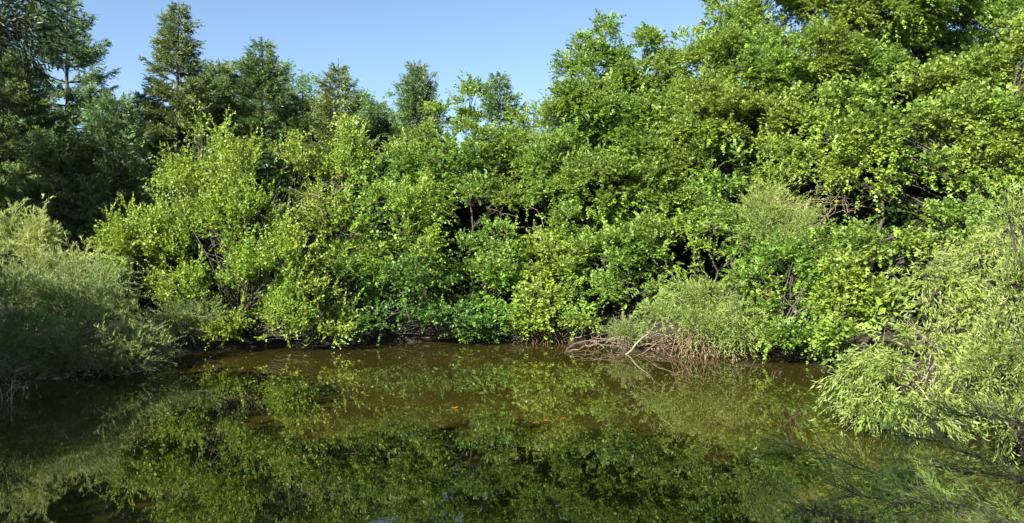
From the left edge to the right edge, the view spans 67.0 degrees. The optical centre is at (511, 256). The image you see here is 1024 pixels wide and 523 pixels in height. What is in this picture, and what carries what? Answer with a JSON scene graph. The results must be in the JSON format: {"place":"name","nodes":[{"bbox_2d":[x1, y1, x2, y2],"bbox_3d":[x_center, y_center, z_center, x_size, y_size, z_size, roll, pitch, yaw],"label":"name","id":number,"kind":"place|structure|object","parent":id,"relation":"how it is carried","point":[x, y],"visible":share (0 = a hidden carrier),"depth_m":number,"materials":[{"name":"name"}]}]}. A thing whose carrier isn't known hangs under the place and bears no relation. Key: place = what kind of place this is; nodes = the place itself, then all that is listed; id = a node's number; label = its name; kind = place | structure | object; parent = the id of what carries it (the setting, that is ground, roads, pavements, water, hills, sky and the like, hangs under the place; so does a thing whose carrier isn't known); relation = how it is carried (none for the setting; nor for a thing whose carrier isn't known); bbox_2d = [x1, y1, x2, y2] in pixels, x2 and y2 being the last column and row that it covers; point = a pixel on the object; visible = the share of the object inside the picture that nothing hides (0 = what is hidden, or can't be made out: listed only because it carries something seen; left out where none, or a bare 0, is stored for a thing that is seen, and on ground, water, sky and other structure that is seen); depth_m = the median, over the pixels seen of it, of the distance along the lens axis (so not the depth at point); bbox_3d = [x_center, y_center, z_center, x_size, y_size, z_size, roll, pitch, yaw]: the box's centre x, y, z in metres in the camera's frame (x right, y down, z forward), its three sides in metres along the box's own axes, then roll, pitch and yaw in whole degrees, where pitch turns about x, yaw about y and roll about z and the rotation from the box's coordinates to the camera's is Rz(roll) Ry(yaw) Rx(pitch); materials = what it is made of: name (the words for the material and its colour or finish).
{"place":"outdoors","nodes":[
{"label":"outdoors","id":0,"kind":"place"},
{"bbox_2d":[0,377,27,403],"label":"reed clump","id":1,"kind":"object","parent":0,"point":[11,388],"visible":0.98,"depth_m":13.90,"materials":[{"name":"plant"}]},
{"bbox_2d":[49,352,823,495],"bbox_3d":[-0.570,2.594,15.561,16.868,0.004,14.449,0,0,0],"label":"floating debris","id":2,"kind":"object","parent":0,"point":[449,409],"visible":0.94,"depth_m":14.56,"materials":[{"name":"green plant"}]},
{"bbox_2d":[0,341,1023,522],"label":"water","id":3,"kind":"structure","parent":0,"point":[239,434],"depth_m":10.94,"materials":[{"name":"green liquid"}]},
{"bbox_2d":[626,322,660,353],"bbox_3d":[3.692,2.048,20.720,1.516,1.280,0.109,0,0,-11],"label":"fallen trunk","id":4,"kind":"object","parent":3,"relation":"in","point":[634,346],"visible":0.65,"depth_m":20.65,"materials":[{"name":"beige wood"}]},
{"bbox_2d":[890,406,924,435],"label":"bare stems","id":5,"kind":"object","parent":3,"relation":"in","point":[910,421],"visible":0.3,"depth_m":11.15,"materials":[{"name":"brown plant"}]},
{"bbox_2d":[0,298,1023,445],"bbox_3d":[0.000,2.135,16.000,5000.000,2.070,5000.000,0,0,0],"label":"ground","id":6,"kind":"structure","parent":0,"point":[190,347],"depth_m":22.60,"materials":[{"name":"brown soil"}]},
{"bbox_2d":[0,34,30,203],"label":"spruce tree","id":7,"kind":"object","parent":6,"relation":"on","point":[21,131],"visible":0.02,"depth_m":30.84,"materials":[{"name":"green plant"}]},
{"bbox_2d":[0,267,81,382],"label":"feathery shrub","id":8,"kind":"object","parent":6,"relation":"on","point":[6,337],"visible":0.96,"depth_m":15.74,"materials":[{"name":"green plant"}]},
{"bbox_2d":[0,47,85,304],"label":"fir tree","id":9,"kind":"object","parent":6,"relation":"on","point":[9,167],"visible":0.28,"depth_m":27.63,"materials":[{"name":"green plant"}]},
{"bbox_2d":[0,193,102,331],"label":"feathery shrub","id":10,"kind":"object","parent":6,"relation":"on","point":[35,230],"visible":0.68,"depth_m":18.92,"materials":[{"name":"green plant"}]},
{"bbox_2d":[0,0,103,146],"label":"fir tree","id":11,"kind":"object","parent":6,"relation":"on","point":[35,14],"visible":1,"depth_m":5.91,"materials":[{"name":"green plant"}]},
{"bbox_2d":[0,127,126,315],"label":"fir tree","id":12,"kind":"object","parent":6,"relation":"on","point":[45,159],"visible":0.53,"depth_m":23.40,"materials":[{"name":"green plant"}]},
{"bbox_2d":[0,0,128,239],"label":"spruce tree","id":13,"kind":"object","parent":6,"relation":"on","point":[95,78],"visible":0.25,"depth_m":29.68,"materials":[{"name":"green plant"}]},
{"bbox_2d":[0,233,186,381],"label":"feathery shrub","id":14,"kind":"object","parent":6,"relation":"on","point":[120,345],"visible":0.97,"depth_m":17.26,"materials":[{"name":"green plant"}]},
{"bbox_2d":[35,87,176,312],"bbox_3d":[-12.916,-1.683,24.691,4.098,7.482,4.528,0,0,-33],"label":"fir tree","id":15,"kind":"object","parent":6,"relation":"on","point":[104,129],"visible":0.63,"depth_m":24.48,"materials":[{"name":"green plant"}]},
{"bbox_2d":[46,137,216,305],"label":"shaded tree","id":16,"kind":"object","parent":6,"relation":"on","point":[153,152],"visible":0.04,"depth_m":29.28,"materials":[{"name":"green plant"}]},
{"bbox_2d":[86,189,218,324],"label":"golden shrub","id":17,"kind":"object","parent":6,"relation":"on","point":[133,239],"visible":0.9,"depth_m":20.99,"materials":[{"name":"green plant"}]},
{"bbox_2d":[126,90,191,156],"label":"fir tree","id":18,"kind":"object","parent":6,"relation":"on","point":[153,98],"visible":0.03,"depth_m":32.80,"materials":[{"name":"green plant"}]},
{"bbox_2d":[110,123,213,177],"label":"shaded tree","id":19,"kind":"object","parent":6,"relation":"on","point":[188,136],"depth_m":35.23,"materials":[{"name":"green plant"}]},
{"bbox_2d":[117,1,220,258],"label":"fir tree","id":20,"kind":"object","parent":6,"relation":"on","point":[169,43],"visible":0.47,"depth_m":31.62,"materials":[{"name":"green plant"}]},
{"bbox_2d":[139,290,234,350],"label":"feathery shrub","id":21,"kind":"object","parent":6,"relation":"on","point":[183,315],"visible":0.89,"depth_m":20.84,"materials":[{"name":"green plant"}]},
{"bbox_2d":[152,65,246,152],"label":"fir tree","id":22,"kind":"object","parent":6,"relation":"on","point":[217,105],"visible":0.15,"depth_m":34.59,"materials":[{"name":"green plant"}]},
{"bbox_2d":[123,145,305,308],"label":"shaded tree","id":23,"kind":"object","parent":6,"relation":"on","point":[258,165],"visible":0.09,"depth_m":28.86,"materials":[{"name":"green plant"}]},
{"bbox_2d":[183,58,250,152],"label":"fir tree","id":24,"kind":"object","parent":6,"relation":"on","point":[222,69],"visible":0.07,"depth_m":35.68,"materials":[{"name":"green plant"}]},
{"bbox_2d":[190,56,289,140],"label":"broadleaf tree","id":25,"kind":"object","parent":6,"relation":"on","point":[233,66],"visible":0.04,"depth_m":39.16,"materials":[{"name":"green plant"}]},
{"bbox_2d":[120,100,367,349],"bbox_3d":[-7.622,-1.019,22.522,7.404,7.205,4.714,0,0,0],"label":"golden shrub","id":26,"kind":"object","parent":6,"relation":"on","point":[255,263],"visible":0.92,"depth_m":21.90,"materials":[{"name":"green plant"}]},
{"bbox_2d":[201,36,302,221],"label":"fir tree","id":27,"kind":"object","parent":6,"relation":"on","point":[254,79],"visible":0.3,"depth_m":33.49,"materials":[{"name":"green plant"}]},
{"bbox_2d":[242,58,340,148],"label":"robinia tree","id":28,"kind":"object","parent":6,"relation":"on","point":[304,85],"visible":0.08,"depth_m":37.58,"materials":[{"name":"green plant"}]},
{"bbox_2d":[248,89,351,212],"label":"fir tree","id":29,"kind":"object","parent":6,"relation":"on","point":[306,124],"visible":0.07,"depth_m":34.26,"materials":[{"name":"green plant"}]},
{"bbox_2d":[210,146,392,310],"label":"shaded tree","id":30,"kind":"object","parent":6,"relation":"on","point":[268,169],"visible":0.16,"depth_m":29.23,"materials":[{"name":"green plant"}]},
{"bbox_2d":[284,111,388,315],"bbox_3d":[-5.467,-1.217,24.478,2.393,6.833,3.459,0,0,24],"label":"yellow shrub","id":31,"kind":"object","parent":6,"relation":"on","point":[343,167],"visible":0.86,"depth_m":24.39,"materials":[{"name":"green plant"}]},
{"bbox_2d":[292,58,380,202],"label":"fir tree","id":32,"kind":"object","parent":6,"relation":"on","point":[327,108],"visible":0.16,"depth_m":33.61,"materials":[{"name":"green plant"}]},
{"bbox_2d":[323,74,370,127],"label":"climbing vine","id":33,"kind":"object","parent":6,"relation":"on","point":[337,101],"visible":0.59,"depth_m":31.45,"materials":[{"name":"green plant"}]},
{"bbox_2d":[287,161,459,322],"bbox_3d":[-4.206,-0.360,23.670,5.312,5.173,3.486,0,0,0],"label":"mulberry shrub","id":34,"kind":"object","parent":6,"relation":"on","point":[367,248],"visible":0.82,"depth_m":23.20,"materials":[{"name":"green plant"}]},
{"bbox_2d":[266,176,388,236],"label":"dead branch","id":35,"kind":"object","parent":34,"relation":"attached to","point":[320,202],"visible":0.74,"depth_m":23.08,"materials":[{"name":"brown wood"}]},
{"bbox_2d":[344,87,402,131],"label":"robinia tree","id":36,"kind":"object","parent":6,"relation":"on","point":[366,96],"visible":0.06,"depth_m":41.38,"materials":[{"name":"green plant"}]},
{"bbox_2d":[354,99,402,154],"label":"fir tree","id":37,"kind":"object","parent":6,"relation":"on","point":[376,118],"visible":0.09,"depth_m":36.57,"materials":[{"name":"green plant"}]},
{"bbox_2d":[313,155,474,312],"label":"shaded tree","id":38,"kind":"object","parent":6,"relation":"on","point":[383,170],"visible":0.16,"depth_m":29.11,"materials":[{"name":"green plant"}]},
{"bbox_2d":[300,242,511,345],"bbox_3d":[-3.117,1.113,23.004,6.215,3.141,3.063,0,0,0],"label":"dogwood shrub","id":39,"kind":"object","parent":6,"relation":"on","point":[431,309],"visible":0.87,"depth_m":22.65,"materials":[{"name":"green plant"}]},
{"bbox_2d":[365,128,460,217],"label":"shaded tree","id":40,"kind":"object","parent":6,"relation":"on","point":[382,137],"visible":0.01,"depth_m":35.16,"materials":[{"name":"green plant"}]},
{"bbox_2d":[368,121,462,305],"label":"slender tree","id":41,"kind":"object","parent":6,"relation":"on","point":[407,154],"visible":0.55,"depth_m":27.14,"materials":[{"name":"green plant"}]},
{"bbox_2d":[383,60,448,164],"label":"fir tree","id":42,"kind":"object","parent":6,"relation":"on","point":[417,94],"visible":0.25,"depth_m":35.53,"materials":[{"name":"green plant"}]},
{"bbox_2d":[383,174,532,308],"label":"shaded tree","id":43,"kind":"object","parent":6,"relation":"on","point":[466,219],"visible":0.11,"depth_m":29.03,"materials":[{"name":"green plant"}]},
{"bbox_2d":[409,69,560,311],"bbox_3d":[-0.979,-2.132,26.869,5.149,8.412,3.778,0,0,31],"label":"slender tree","id":44,"kind":"object","parent":6,"relation":"on","point":[500,144],"visible":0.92,"depth_m":26.39,"materials":[{"name":"green plant"}]},
{"bbox_2d":[437,213,533,342],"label":"dogwood shrub","id":45,"kind":"object","parent":6,"relation":"on","point":[493,265],"visible":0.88,"depth_m":23.60,"materials":[{"name":"green plant"}]},
{"bbox_2d":[469,70,527,221],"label":"fir tree","id":46,"kind":"object","parent":6,"relation":"on","point":[494,108],"visible":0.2,"depth_m":33.73,"materials":[{"name":"green plant"}]},
{"bbox_2d":[458,160,541,220],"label":"shaded tree","id":47,"kind":"object","parent":6,"relation":"on","point":[479,175],"depth_m":33.41,"materials":[{"name":"green plant"}]},
{"bbox_2d":[489,98,564,147],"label":"robinia tree","id":48,"kind":"object","parent":6,"relation":"on","point":[533,120],"visible":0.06,"depth_m":47.31,"materials":[{"name":"green plant"}]},
{"bbox_2d":[512,320,569,344],"bbox_3d":[0.863,2.310,23.290,1.874,1.076,0.932,0,0,15],"label":"root tangle","id":49,"kind":"object","parent":6,"relation":"on","point":[535,338],"visible":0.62,"depth_m":23.19,"materials":[{"name":"brown wood"}]},
{"bbox_2d":[454,151,638,315],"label":"shaded tree","id":50,"kind":"object","parent":6,"relation":"on","point":[506,294],"visible":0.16,"depth_m":27.97,"materials":[{"name":"green plant"}]},
{"bbox_2d":[506,276,592,342],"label":"yellow shrub","id":51,"kind":"object","parent":6,"relation":"on","point":[540,312],"visible":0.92,"depth_m":22.79,"materials":[{"name":"green plant"}]},
{"bbox_2d":[504,220,597,321],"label":"elder shrub","id":52,"kind":"object","parent":6,"relation":"on","point":[542,247],"visible":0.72,"depth_m":23.70,"materials":[{"name":"green plant"}]},
{"bbox_2d":[506,8,673,310],"bbox_3d":[2.676,-3.263,26.016,5.737,10.703,5.159,0,0,0],"label":"alder tree","id":53,"kind":"object","parent":6,"relation":"on","point":[600,96],"visible":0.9,"depth_m":25.27,"materials":[{"name":"green plant"}]},
{"bbox_2d":[476,208,592,274],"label":"dead branch","id":54,"kind":"object","parent":53,"relation":"attached to","point":[516,230],"visible":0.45,"depth_m":24.74,"materials":[{"name":"brown wood"}]},
{"bbox_2d":[559,111,620,144],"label":"shaded tree","id":55,"kind":"object","parent":6,"relation":"on","point":[583,120],"depth_m":33.08,"materials":[{"name":"green plant"}]},
{"bbox_2d":[547,201,706,340],"bbox_3d":[3.420,0.431,22.991,4.784,4.081,2.926,0,0,0],"label":"alder shrub","id":56,"kind":"object","parent":6,"relation":"on","point":[632,249],"visible":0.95,"depth_m":22.84,"materials":[{"name":"green plant"}]},
{"bbox_2d":[598,311,657,349],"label":"feathery shrub","id":57,"kind":"object","parent":6,"relation":"on","point":[623,329],"visible":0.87,"depth_m":21.56,"materials":[{"name":"green plant"}]},
{"bbox_2d":[539,136,727,314],"bbox_3d":[4.637,-1.494,29.353,8.332,8.977,7.035,0,0,0],"label":"shaded tree","id":58,"kind":"object","parent":6,"relation":"on","point":[684,256],"visible":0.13,"depth_m":27.52,"materials":[{"name":"green plant"}]},
{"bbox_2d":[602,21,721,296],"bbox_3d":[5.018,-3.040,26.198,4.341,10.275,4.650,0,0,0],"label":"alder tree","id":59,"kind":"object","parent":6,"relation":"on","point":[641,87],"visible":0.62,"depth_m":25.28,"materials":[{"name":"green plant"}]},
{"bbox_2d":[564,322,778,358],"bbox_3d":[4.333,2.380,21.356,5.937,1.437,2.756,0,0,16],"label":"brush pile","id":60,"kind":"object","parent":6,"relation":"on","point":[596,342],"visible":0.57,"depth_m":21.65,"materials":[{"name":"brown wood"}]},
{"bbox_2d":[621,247,781,360],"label":"feathery shrub","id":61,"kind":"object","parent":6,"relation":"on","point":[721,323],"visible":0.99,"depth_m":19.64,"materials":[{"name":"green plant"}]},
{"bbox_2d":[636,326,781,358],"bbox_3d":[5.003,2.173,20.087,3.663,1.075,1.825,0,0,0],"label":"root tangle","id":62,"kind":"object","parent":61,"relation":"attached to","point":[703,345],"visible":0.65,"depth_m":20.02,"materials":[{"name":"brown wood"}]},
{"bbox_2d":[625,100,812,313],"bbox_3d":[7.922,-1.717,29.466,7.426,9.650,8.267,0,0,38],"label":"shaded tree","id":63,"kind":"object","parent":6,"relation":"on","point":[718,243],"visible":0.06,"depth_m":27.62,"materials":[{"name":"green plant"}]},
{"bbox_2d":[676,156,799,322],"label":"alder shrub","id":64,"kind":"object","parent":6,"relation":"on","point":[714,194],"visible":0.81,"depth_m":22.39,"materials":[{"name":"green plant"}]},
{"bbox_2d":[650,0,867,311],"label":"alder tree","id":65,"kind":"object","parent":6,"relation":"on","point":[767,91],"visible":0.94,"depth_m":24.26,"materials":[{"name":"green plant"}]},
{"bbox_2d":[698,67,822,200],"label":"shaded tree","id":66,"kind":"object","parent":6,"relation":"on","point":[728,154],"depth_m":30.29,"materials":[{"name":"green plant"}]},
{"bbox_2d":[714,159,852,305],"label":"feathery shrub","id":67,"kind":"object","parent":6,"relation":"on","point":[795,224],"visible":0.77,"depth_m":20.62,"materials":[{"name":"green plant"}]},
{"bbox_2d":[718,123,872,320],"bbox_3d":[8.200,-0.880,22.340,4.020,6.066,2.728,0,0,26],"label":"alder shrub","id":68,"kind":"object","parent":6,"relation":"on","point":[793,146],"visible":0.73,"depth_m":22.16,"materials":[{"name":"green plant"}]},
{"bbox_2d":[714,214,905,363],"bbox_3d":[7.478,0.761,19.307,4.684,3.642,3.341,0,0,0],"label":"alder shrub","id":69,"kind":"object","parent":6,"relation":"on","point":[782,329],"visible":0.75,"depth_m":19.22,"materials":[{"name":"green plant"}]},
{"bbox_2d":[708,90,922,311],"bbox_3d":[10.802,-1.304,28.282,8.634,9.885,7.331,0,0,0],"label":"shaded tree","id":70,"kind":"object","parent":6,"relation":"on","point":[811,186],"visible":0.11,"depth_m":26.75,"materials":[{"name":"green plant"}]},
{"bbox_2d":[792,51,914,207],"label":"shaded tree","id":71,"kind":"object","parent":6,"relation":"on","point":[899,91],"depth_m":29.45,"materials":[{"name":"green plant"}]},
{"bbox_2d":[798,245,918,375],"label":"vine shrub","id":72,"kind":"object","parent":6,"relation":"on","point":[859,299],"visible":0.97,"depth_m":16.28,"materials":[{"name":"green plant"}]},
{"bbox_2d":[852,277,894,351],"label":"climbing vine","id":73,"kind":"object","parent":72,"relation":"hanging from","point":[882,309],"visible":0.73,"depth_m":16.00,"materials":[{"name":"green plant"}]},
{"bbox_2d":[736,373,1023,522],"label":"feathery shrub","id":74,"kind":"object","parent":6,"relation":"on","point":[941,507],"visible":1,"depth_m":4.73,"materials":[{"name":"green plant"}]},
{"bbox_2d":[870,462,948,522],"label":"willow sprig","id":75,"kind":"object","parent":74,"relation":"attached to","point":[910,475],"visible":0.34,"depth_m":6.35,"materials":[{"name":"green plant"}]},
{"bbox_2d":[778,0,1023,271],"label":"alder tree","id":76,"kind":"object","parent":6,"relation":"on","point":[914,26],"visible":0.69,"depth_m":25.36,"materials":[{"name":"green plant"}]},
{"bbox_2d":[793,6,1023,331],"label":"tree","id":77,"kind":"object","parent":6,"relation":"on","point":[995,136],"visible":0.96,"depth_m":18.75,"materials":[{"name":"green plant"}]},
{"bbox_2d":[758,171,878,229],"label":"dead branch","id":78,"kind":"object","parent":77,"relation":"attached to","point":[811,201],"visible":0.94,"depth_m":19.12,"materials":[{"name":"brown wood"}]},
{"bbox_2d":[808,319,1023,442],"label":"willow shrub","id":79,"kind":"object","parent":6,"relation":"on","point":[879,361],"visible":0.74,"depth_m":11.45,"materials":[{"name":"green plant"}]},
{"bbox_2d":[825,89,1011,314],"bbox_3d":[14.141,-1.462,27.484,7.041,9.318,7.816,0,0,40],"label":"shaded tree","id":80,"kind":"object","parent":6,"relation":"on","point":[908,218],"visible":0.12,"depth_m":26.14,"materials":[{"name":"green plant"}]},
{"bbox_2d":[864,30,977,168],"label":"shaded tree","id":81,"kind":"object","parent":6,"relation":"on","point":[925,62],"depth_m":28.85,"materials":[{"name":"green plant"}]},
{"bbox_2d":[836,188,1017,344],"bbox_3d":[9.589,0.340,17.741,4.085,3.855,2.209,0,0,0],"label":"beech shrub","id":82,"kind":"object","parent":6,"relation":"on","point":[916,240],"visible":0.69,"depth_m":17.57,"materials":[{"name":"green plant"}]},
{"bbox_2d":[871,218,1023,394],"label":"willow tree","id":83,"kind":"object","parent":6,"relation":"on","point":[965,295],"visible":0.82,"depth_m":12.87,"materials":[{"name":"green plant"}]},
{"bbox_2d":[892,106,1023,313],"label":"shaded tree","id":84,"kind":"object","parent":6,"relation":"on","point":[939,185],"visible":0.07,"depth_m":25.21,"materials":[{"name":"green plant"}]},
{"bbox_2d":[928,175,1023,490],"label":"willow tree","id":85,"kind":"object","parent":6,"relation":"on","point":[998,349],"visible":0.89,"depth_m":8.69,"materials":[{"name":"green plant"}]},
{"bbox_2d":[0,0,1023,171],"label":"sky","id":86,"kind":"structure","parent":0,"point":[376,38],"materials":[{"name":"blue"}]}
]}

